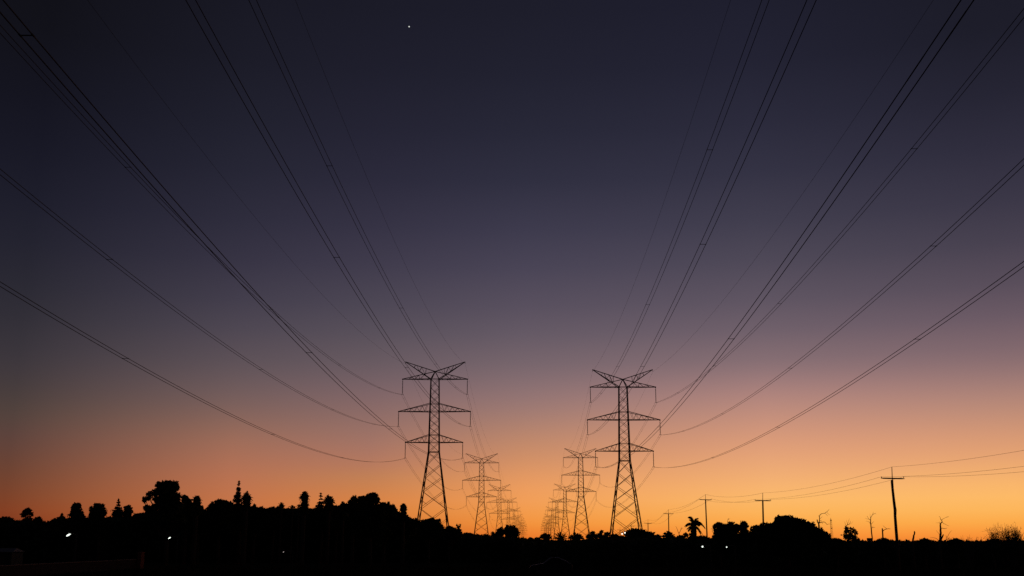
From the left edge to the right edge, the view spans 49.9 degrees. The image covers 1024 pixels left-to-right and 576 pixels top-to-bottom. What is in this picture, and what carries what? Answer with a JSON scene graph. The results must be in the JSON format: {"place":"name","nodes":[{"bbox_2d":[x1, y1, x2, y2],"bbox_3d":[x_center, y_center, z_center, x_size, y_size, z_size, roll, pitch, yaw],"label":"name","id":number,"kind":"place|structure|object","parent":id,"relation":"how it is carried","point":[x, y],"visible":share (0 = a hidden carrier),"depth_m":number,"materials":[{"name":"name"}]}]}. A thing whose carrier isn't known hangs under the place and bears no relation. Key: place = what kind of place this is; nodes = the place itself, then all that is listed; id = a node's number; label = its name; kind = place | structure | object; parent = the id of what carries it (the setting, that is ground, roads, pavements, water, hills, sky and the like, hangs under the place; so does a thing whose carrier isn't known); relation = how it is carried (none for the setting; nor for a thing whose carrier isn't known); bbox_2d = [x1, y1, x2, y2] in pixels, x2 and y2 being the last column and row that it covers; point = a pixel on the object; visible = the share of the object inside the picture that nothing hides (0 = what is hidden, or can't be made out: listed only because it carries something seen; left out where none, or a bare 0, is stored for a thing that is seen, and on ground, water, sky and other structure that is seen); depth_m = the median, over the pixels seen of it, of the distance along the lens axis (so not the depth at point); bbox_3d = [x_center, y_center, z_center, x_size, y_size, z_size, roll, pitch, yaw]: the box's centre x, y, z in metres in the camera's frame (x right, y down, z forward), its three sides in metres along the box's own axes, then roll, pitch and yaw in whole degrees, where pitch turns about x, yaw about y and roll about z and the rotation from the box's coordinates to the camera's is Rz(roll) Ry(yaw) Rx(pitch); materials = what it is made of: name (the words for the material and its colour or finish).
{"place":"outdoors","nodes":[
{"label":"outdoors","id":0,"kind":"place"},
{"bbox_2d":[0,0,1023,540],"label":"sky","id":1,"kind":"structure","parent":0,"point":[519,159],"materials":[{"name":"purple"}]},
{"bbox_2d":[22,559,1023,575],"bbox_3d":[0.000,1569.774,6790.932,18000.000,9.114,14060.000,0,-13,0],"label":"ground","id":2,"kind":"structure","parent":0,"point":[322,564],"depth_m":149.11,"materials":[{"name":"black plant"}]},
{"bbox_2d":[0,516,15,533],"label":"scrub tree","id":3,"kind":"object","parent":2,"relation":"on","point":[8,519],"visible":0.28,"depth_m":166.08,"materials":[{"name":"black plant"}]},
{"bbox_2d":[0,548,24,564],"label":"garden shed","id":4,"kind":"structure","parent":2,"relation":"on","point":[11,558],"depth_m":109.23,"materials":[{"name":"metal"}]},
{"bbox_2d":[0,555,4,564],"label":"door","id":5,"kind":"structure","parent":4,"relation":"in","point":[1,556],"depth_m":108.71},
{"bbox_2d":[20,507,33,521],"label":"gum tree","id":6,"kind":"object","parent":2,"relation":"on","point":[26,513],"visible":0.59,"depth_m":171.21,"materials":[{"name":"black plant"}]},
{"bbox_2d":[27,516,43,562],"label":"scrub tree","id":7,"kind":"object","parent":2,"relation":"on","point":[37,519],"visible":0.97,"depth_m":163.86,"materials":[{"name":"black plant"}]},
{"bbox_2d":[52,513,65,561],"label":"scrub tree","id":8,"kind":"object","parent":2,"relation":"on","point":[60,517],"visible":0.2,"depth_m":168.19,"materials":[{"name":"black plant"}]},
{"bbox_2d":[0,559,136,575],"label":"wall","id":9,"kind":"structure","parent":2,"relation":"on","point":[44,569],"depth_m":99.28,"materials":[{"name":"stone"}]},
{"bbox_2d":[67,532,77,561],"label":"street lamp","id":10,"kind":"object","parent":2,"relation":"on","point":[76,544],"visible":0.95,"depth_m":136.66,"materials":[{"name":"metal"}]},
{"bbox_2d":[67,502,85,561],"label":"cypress tree","id":11,"kind":"object","parent":2,"relation":"on","point":[77,516],"visible":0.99,"depth_m":161.01,"materials":[{"name":"black plant"}]},
{"bbox_2d":[87,503,109,560],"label":"gum tree","id":12,"kind":"object","parent":2,"relation":"on","point":[97,514],"visible":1,"depth_m":160.91,"materials":[{"name":"black plant"}]},
{"bbox_2d":[110,498,123,517],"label":"pine tree","id":13,"kind":"object","parent":2,"relation":"on","point":[116,512],"visible":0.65,"depth_m":176.34,"materials":[{"name":"black plant"}]},
{"bbox_2d":[120,505,134,558],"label":"gum tree","id":14,"kind":"object","parent":2,"relation":"on","point":[128,511],"visible":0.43,"depth_m":168.33,"materials":[{"name":"black plant"}]},
{"bbox_2d":[137,551,144,569],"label":"gate pillar","id":15,"kind":"structure","parent":2,"relation":"on","point":[140,559],"depth_m":118.28,"materials":[{"name":"red brick"}]},
{"bbox_2d":[142,480,187,564],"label":"gum tree","id":16,"kind":"object","parent":2,"relation":"on","point":[165,496],"visible":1,"depth_m":146.79,"materials":[{"name":"black plant"}]},
{"bbox_2d":[168,536,177,565],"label":"street lamp","id":17,"kind":"object","parent":2,"relation":"on","point":[177,549],"visible":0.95,"depth_m":136.58,"materials":[{"name":"metal"}]},
{"bbox_2d":[180,494,193,563],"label":"gum tree","id":18,"kind":"object","parent":2,"relation":"on","point":[187,513],"visible":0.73,"depth_m":152.20,"materials":[{"name":"black plant"}]},
{"bbox_2d":[190,495,203,564],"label":"palm tree","id":19,"kind":"object","parent":2,"relation":"on","point":[197,508],"visible":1,"depth_m":148.41,"materials":[{"name":"black plant"}]},
{"bbox_2d":[200,498,239,563],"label":"fig tree","id":20,"kind":"object","parent":2,"relation":"on","point":[219,516],"visible":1,"depth_m":154.13,"materials":[{"name":"black plant"}]},
{"bbox_2d":[232,481,242,563],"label":"norfolk pine","id":21,"kind":"object","parent":2,"relation":"on","point":[237,508],"visible":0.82,"depth_m":156.03,"materials":[{"name":"black plant"}]},
{"bbox_2d":[239,491,252,563],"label":"palm tree","id":22,"kind":"object","parent":2,"relation":"on","point":[246,497],"visible":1,"depth_m":151.38,"materials":[{"name":"black plant"}]},
{"bbox_2d":[0,503,519,562],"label":"woodland","id":23,"kind":"object","parent":2,"relation":"on","point":[143,535],"visible":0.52,"depth_m":163.11,"materials":[{"name":"black plant"}]},
{"bbox_2d":[277,502,285,562],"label":"palm tree","id":24,"kind":"object","parent":2,"relation":"on","point":[281,506],"visible":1,"depth_m":158.20,"materials":[{"name":"black plant"}]},
{"bbox_2d":[289,505,297,562],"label":"palm tree","id":25,"kind":"object","parent":2,"relation":"on","point":[292,507],"visible":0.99,"depth_m":158.09,"materials":[{"name":"black plant"}]},
{"bbox_2d":[296,504,300,563],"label":"palm tree","id":26,"kind":"object","parent":2,"relation":"on","point":[298,505],"visible":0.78,"depth_m":154.15,"materials":[{"name":"black plant"}]},
{"bbox_2d":[298,491,310,564],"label":"palm tree","id":27,"kind":"object","parent":2,"relation":"on","point":[304,498],"visible":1,"depth_m":146.57,"materials":[{"name":"black plant"}]},
{"bbox_2d":[314,492,325,562],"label":"norfolk pine","id":28,"kind":"object","parent":2,"relation":"on","point":[318,517],"visible":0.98,"depth_m":160.99,"materials":[{"name":"black plant"}]},
{"bbox_2d":[322,494,335,563],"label":"palm tree","id":29,"kind":"object","parent":2,"relation":"on","point":[329,505],"visible":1,"depth_m":154.38,"materials":[{"name":"black plant"}]},
{"bbox_2d":[350,495,357,564],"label":"palm tree","id":30,"kind":"object","parent":2,"relation":"on","point":[353,498],"visible":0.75,"depth_m":143.96,"materials":[{"name":"black plant"}]},
{"bbox_2d":[346,492,392,565],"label":"fig tree","id":31,"kind":"object","parent":2,"relation":"on","point":[371,521],"visible":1,"depth_m":141.34,"materials":[{"name":"black plant"}]},
{"bbox_2d":[381,501,399,564],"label":"gum tree","id":32,"kind":"object","parent":2,"relation":"on","point":[391,523],"visible":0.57,"depth_m":146.17,"materials":[{"name":"black plant"}]},
{"bbox_2d":[399,503,408,564],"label":"palm tree","id":33,"kind":"object","parent":2,"relation":"on","point":[403,518],"visible":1,"depth_m":144.44,"materials":[{"name":"black plant"}]},
{"bbox_2d":[416,517,444,566],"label":"gum tree","id":34,"kind":"object","parent":2,"relation":"on","point":[431,529],"visible":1,"depth_m":136.31,"materials":[{"name":"black plant"}]},
{"bbox_2d":[398,361,470,527],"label":"transmission pylon","id":35,"kind":"object","parent":2,"relation":"on","point":[437,434],"visible":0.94,"depth_m":259.29,"materials":[{"name":"metal"}]},
{"bbox_2d":[0,169,398,426],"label":"power cable","id":36,"kind":"object","parent":35,"relation":"attached to","point":[152,290],"visible":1,"depth_m":88.21,"materials":[{"name":"metal"}]},
{"bbox_2d":[0,25,402,394],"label":"power cable","id":37,"kind":"object","parent":35,"relation":"attached to","point":[151,189],"visible":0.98,"depth_m":85.09,"materials":[{"name":"metal"}]},
{"bbox_2d":[0,282,403,461],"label":"power cable","id":38,"kind":"object","parent":35,"relation":"attached to","point":[147,369],"visible":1,"depth_m":81.66,"materials":[{"name":"metal"}]},
{"bbox_2d":[0,0,462,459],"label":"power cable","id":39,"kind":"object","parent":35,"relation":"attached to","point":[20,35],"visible":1,"depth_m":46.28,"materials":[{"name":"metal"}]},
{"bbox_2d":[88,1,404,363],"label":"earth wire","id":40,"kind":"object","parent":35,"relation":"attached to","point":[210,161],"visible":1,"depth_m":102.11,"materials":[{"name":"metal"}]},
{"bbox_2d":[186,0,470,426],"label":"power cable","id":41,"kind":"object","parent":35,"relation":"attached to","point":[296,182],"visible":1,"depth_m":65.31,"materials":[{"name":"metal"}]},
{"bbox_2d":[249,0,465,393],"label":"power cable","id":42,"kind":"object","parent":35,"relation":"attached to","point":[332,166],"visible":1,"depth_m":81.94,"materials":[{"name":"metal"}]},
{"bbox_2d":[295,0,463,362],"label":"earth wire","id":43,"kind":"object","parent":35,"relation":"attached to","point":[356,152],"visible":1,"depth_m":98.16,"materials":[{"name":"metal"}]},
{"bbox_2d":[445,524,462,565],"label":"gum tree","id":44,"kind":"object","parent":2,"relation":"on","point":[454,534],"visible":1,"depth_m":141.21,"materials":[{"name":"black plant"}]},
{"bbox_2d":[464,532,489,535],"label":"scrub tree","id":45,"kind":"object","parent":2,"relation":"on","point":[476,534],"visible":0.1,"depth_m":185.32,"materials":[{"name":"black plant"}]},
{"bbox_2d":[462,453,500,534],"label":"transmission pylon","id":46,"kind":"object","parent":2,"relation":"on","point":[479,488],"visible":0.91,"depth_m":490.80,"materials":[{"name":"metal"}]},
{"bbox_2d":[492,527,503,536],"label":"gum tree","id":47,"kind":"object","parent":2,"relation":"on","point":[498,532],"visible":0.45,"depth_m":180.21,"materials":[{"name":"black plant"}]},
{"bbox_2d":[487,484,511,535],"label":"transmission pylon","id":48,"kind":"object","parent":2,"relation":"on","point":[497,513],"visible":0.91,"depth_m":733.08,"materials":[{"name":"metal"}]},
{"bbox_2d":[501,499,515,524],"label":"transmission pylon","id":49,"kind":"object","parent":2,"relation":"on","point":[506,509],"visible":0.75,"depth_m":982.80,"materials":[{"name":"metal"}]},
{"bbox_2d":[503,524,520,538],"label":"gum tree","id":50,"kind":"object","parent":2,"relation":"on","point":[510,530],"visible":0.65,"depth_m":178.28,"materials":[{"name":"black plant"}]},
{"bbox_2d":[33,564,1023,575],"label":"grass","id":51,"kind":"structure","parent":2,"relation":"on","point":[599,570],"depth_m":106.48,"materials":[{"name":"black plant"}]},
{"bbox_2d":[539,533,552,539],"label":"palm tree","id":52,"kind":"object","parent":2,"relation":"on","point":[545,536],"visible":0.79,"depth_m":194.77,"materials":[{"name":"black plant"}]},
{"bbox_2d":[529,557,572,573],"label":"parked car","id":53,"kind":"object","parent":2,"relation":"on","point":[554,564],"visible":0.87,"depth_m":101.99,"materials":[{"name":"paint"}]},
{"bbox_2d":[545,506,558,539],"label":"transmission pylon","id":54,"kind":"object","parent":2,"relation":"on","point":[551,520],"visible":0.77,"depth_m":1230.71,"materials":[{"name":"metal"}]},
{"bbox_2d":[547,498,566,539],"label":"transmission pylon","id":55,"kind":"object","parent":2,"relation":"on","point":[555,519],"visible":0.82,"depth_m":981.51,"materials":[{"name":"metal"}]},
{"bbox_2d":[553,532,566,539],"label":"palm tree","id":56,"kind":"object","parent":2,"relation":"on","point":[559,536],"visible":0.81,"depth_m":194.87,"materials":[{"name":"black plant"}]},
{"bbox_2d":[553,484,576,539],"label":"transmission pylon","id":57,"kind":"object","parent":2,"relation":"on","point":[564,506],"visible":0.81,"depth_m":732.89,"materials":[{"name":"metal"}]},
{"bbox_2d":[568,532,583,539],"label":"palm tree","id":58,"kind":"object","parent":2,"relation":"on","point":[575,535],"visible":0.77,"depth_m":194.75,"materials":[{"name":"black plant"}]},
{"bbox_2d":[561,448,599,533],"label":"transmission pylon","id":59,"kind":"object","parent":2,"relation":"on","point":[583,491],"visible":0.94,"depth_m":490.13,"materials":[{"name":"metal"}]},
{"bbox_2d":[585,530,597,539],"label":"gum tree","id":60,"kind":"object","parent":2,"relation":"on","point":[592,535],"visible":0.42,"depth_m":194.87,"materials":[{"name":"black plant"}]},
{"bbox_2d":[597,530,609,538],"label":"gum tree","id":61,"kind":"object","parent":2,"relation":"on","point":[604,535],"visible":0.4,"depth_m":190.12,"materials":[{"name":"black plant"}]},
{"bbox_2d":[609,533,623,537],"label":"scrub tree","id":62,"kind":"object","parent":2,"relation":"on","point":[613,535],"visible":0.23,"depth_m":185.02,"materials":[{"name":"black plant"}]},
{"bbox_2d":[587,369,660,534],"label":"transmission pylon","id":63,"kind":"object","parent":2,"relation":"on","point":[619,419],"visible":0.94,"depth_m":256.70,"materials":[{"name":"metal"}]},
{"bbox_2d":[592,0,730,371],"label":"earth wire","id":64,"kind":"object","parent":63,"relation":"attached to","point":[681,150],"visible":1,"depth_m":101.19,"materials":[{"name":"metal"}]},
{"bbox_2d":[591,0,768,401],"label":"power cable","id":65,"kind":"object","parent":63,"relation":"attached to","point":[700,167],"visible":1,"depth_m":83.08,"materials":[{"name":"metal"}]},
{"bbox_2d":[590,0,816,434],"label":"power cable","id":66,"kind":"object","parent":63,"relation":"attached to","point":[728,181],"visible":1,"depth_m":67.37,"materials":[{"name":"metal"}]},
{"bbox_2d":[597,0,973,467],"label":"power cable","id":67,"kind":"object","parent":63,"relation":"attached to","point":[832,191],"visible":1,"depth_m":49.51,"materials":[{"name":"metal"}]},
{"bbox_2d":[654,1,932,370],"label":"earth wire","id":68,"kind":"object","parent":63,"relation":"attached to","point":[828,156],"visible":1,"depth_m":100.56,"materials":[{"name":"metal"}]},
{"bbox_2d":[656,261,1023,467],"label":"power cable","id":69,"kind":"object","parent":63,"relation":"attached to","point":[884,359],"visible":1,"depth_m":83.74,"materials":[{"name":"metal"}]},
{"bbox_2d":[657,8,1023,402],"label":"power cable","id":70,"kind":"object","parent":63,"relation":"attached to","point":[886,178],"visible":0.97,"depth_m":85.72,"materials":[{"name":"metal"}]},
{"bbox_2d":[665,159,1023,434],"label":"power cable","id":71,"kind":"object","parent":63,"relation":"attached to","point":[890,282],"visible":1,"depth_m":87.47,"materials":[{"name":"metal"}]},
{"bbox_2d":[623,528,662,537],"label":"fig tree","id":72,"kind":"object","parent":2,"relation":"on","point":[636,532],"visible":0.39,"depth_m":165.56,"materials":[{"name":"black plant"}]},
{"bbox_2d":[662,531,674,539],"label":"palm tree","id":73,"kind":"object","parent":2,"relation":"on","point":[667,534],"visible":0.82,"depth_m":146.16,"materials":[{"name":"black plant"}]},
{"bbox_2d":[671,532,688,540],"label":"scrub tree","id":74,"kind":"object","parent":2,"relation":"on","point":[686,535],"visible":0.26,"depth_m":146.11,"materials":[{"name":"black plant"}]},
{"bbox_2d":[684,516,704,565],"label":"palm tree","id":75,"kind":"object","parent":2,"relation":"on","point":[694,526],"visible":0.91,"depth_m":138.60,"materials":[{"name":"black plant"}]},
{"bbox_2d":[686,534,713,561],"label":"scrub tree","id":76,"kind":"object","parent":2,"relation":"on","point":[703,538],"visible":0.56,"depth_m":136.21,"materials":[{"name":"black plant"}]},
{"bbox_2d":[699,495,709,535],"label":"power pole","id":77,"kind":"object","parent":2,"relation":"on","point":[705,499],"visible":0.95,"depth_m":210.09,"materials":[{"name":"brown wood"}]},
{"bbox_2d":[701,544,711,569],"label":"street lamp","id":78,"kind":"object","parent":2,"relation":"on","point":[710,556],"visible":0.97,"depth_m":114.97,"materials":[{"name":"metal"}]},
{"bbox_2d":[711,521,751,566],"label":"hedge tree","id":79,"kind":"object","parent":2,"relation":"on","point":[725,534],"visible":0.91,"depth_m":124.43,"materials":[{"name":"black plant"}]},
{"bbox_2d":[726,545,736,571],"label":"street lamp","id":80,"kind":"object","parent":2,"relation":"on","point":[734,556],"visible":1,"depth_m":109.23,"materials":[{"name":"metal"}]},
{"bbox_2d":[755,495,770,521],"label":"power pole","id":81,"kind":"object","parent":2,"relation":"on","point":[762,500],"visible":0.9,"depth_m":159.72,"materials":[{"name":"brown wood"}]},
{"bbox_2d":[518,536,1023,567],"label":"scrub","id":82,"kind":"object","parent":2,"relation":"on","point":[650,551],"visible":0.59,"depth_m":133.18,"materials":[{"name":"black plant"}]},
{"bbox_2d":[745,514,830,567],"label":"fig tree","id":83,"kind":"object","parent":2,"relation":"on","point":[788,536],"visible":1,"depth_m":121.31,"materials":[{"name":"black plant"}]},
{"bbox_2d":[817,511,827,565],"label":"dead tree","id":84,"kind":"object","parent":2,"relation":"on","point":[819,528],"visible":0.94,"depth_m":131.88,"materials":[{"name":"grey wood"}]},
{"bbox_2d":[841,526,861,541],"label":"half dead tree","id":85,"kind":"object","parent":2,"relation":"on","point":[850,531],"visible":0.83,"depth_m":146.23,"materials":[{"name":"black plant"}]},
{"bbox_2d":[867,513,874,542],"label":"dead tree","id":86,"kind":"object","parent":2,"relation":"on","point":[871,528],"visible":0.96,"depth_m":136.79,"materials":[{"name":"grey wood"}]},
{"bbox_2d":[871,537,893,569],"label":"tree","id":87,"kind":"object","parent":2,"relation":"on","point":[883,545],"visible":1,"depth_m":116.52,"materials":[{"name":"black plant"}]},
{"bbox_2d":[881,474,904,571],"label":"power pole","id":88,"kind":"object","parent":2,"relation":"on","point":[896,531],"visible":1,"depth_m":110.50,"materials":[{"name":"brown wood"}]},
{"bbox_2d":[892,466,1022,476],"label":"overhead wire","id":89,"kind":"object","parent":88,"relation":"attached to","point":[954,473],"visible":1,"depth_m":94.64,"materials":[{"name":"metal"}]},
{"bbox_2d":[896,450,1023,466],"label":"overhead wire","id":90,"kind":"object","parent":88,"relation":"attached to","point":[965,459],"visible":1,"depth_m":94.43,"materials":[{"name":"metal"}]},
{"bbox_2d":[912,531,915,567],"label":"dead tree","id":91,"kind":"object","parent":2,"relation":"on","point":[913,557],"visible":0.96,"depth_m":121.48,"materials":[{"name":"grey wood"}]},
{"bbox_2d":[930,516,953,568],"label":"dead tree","id":92,"kind":"object","parent":2,"relation":"on","point":[939,547],"visible":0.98,"depth_m":124.61,"materials":[{"name":"grey wood"}]},
{"bbox_2d":[942,538,967,568],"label":"tree","id":93,"kind":"object","parent":2,"relation":"on","point":[954,545],"visible":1,"depth_m":116.61,"materials":[{"name":"black plant"}]},
{"bbox_2d":[961,537,977,567],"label":"bare shrub","id":94,"kind":"object","parent":2,"relation":"on","point":[969,561],"visible":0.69,"depth_m":126.16,"materials":[{"name":"black plant"}]},
{"bbox_2d":[980,525,1023,567],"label":"bare shrub","id":95,"kind":"object","parent":2,"relation":"on","point":[1003,556],"visible":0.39,"depth_m":126.00,"materials":[{"name":"black plant"}]},
{"bbox_2d":[1001,522,1023,567],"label":"bare shrub","id":96,"kind":"object","parent":2,"relation":"on","point":[1014,551],"visible":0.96,"depth_m":124.40,"materials":[{"name":"black plant"}]}
]}

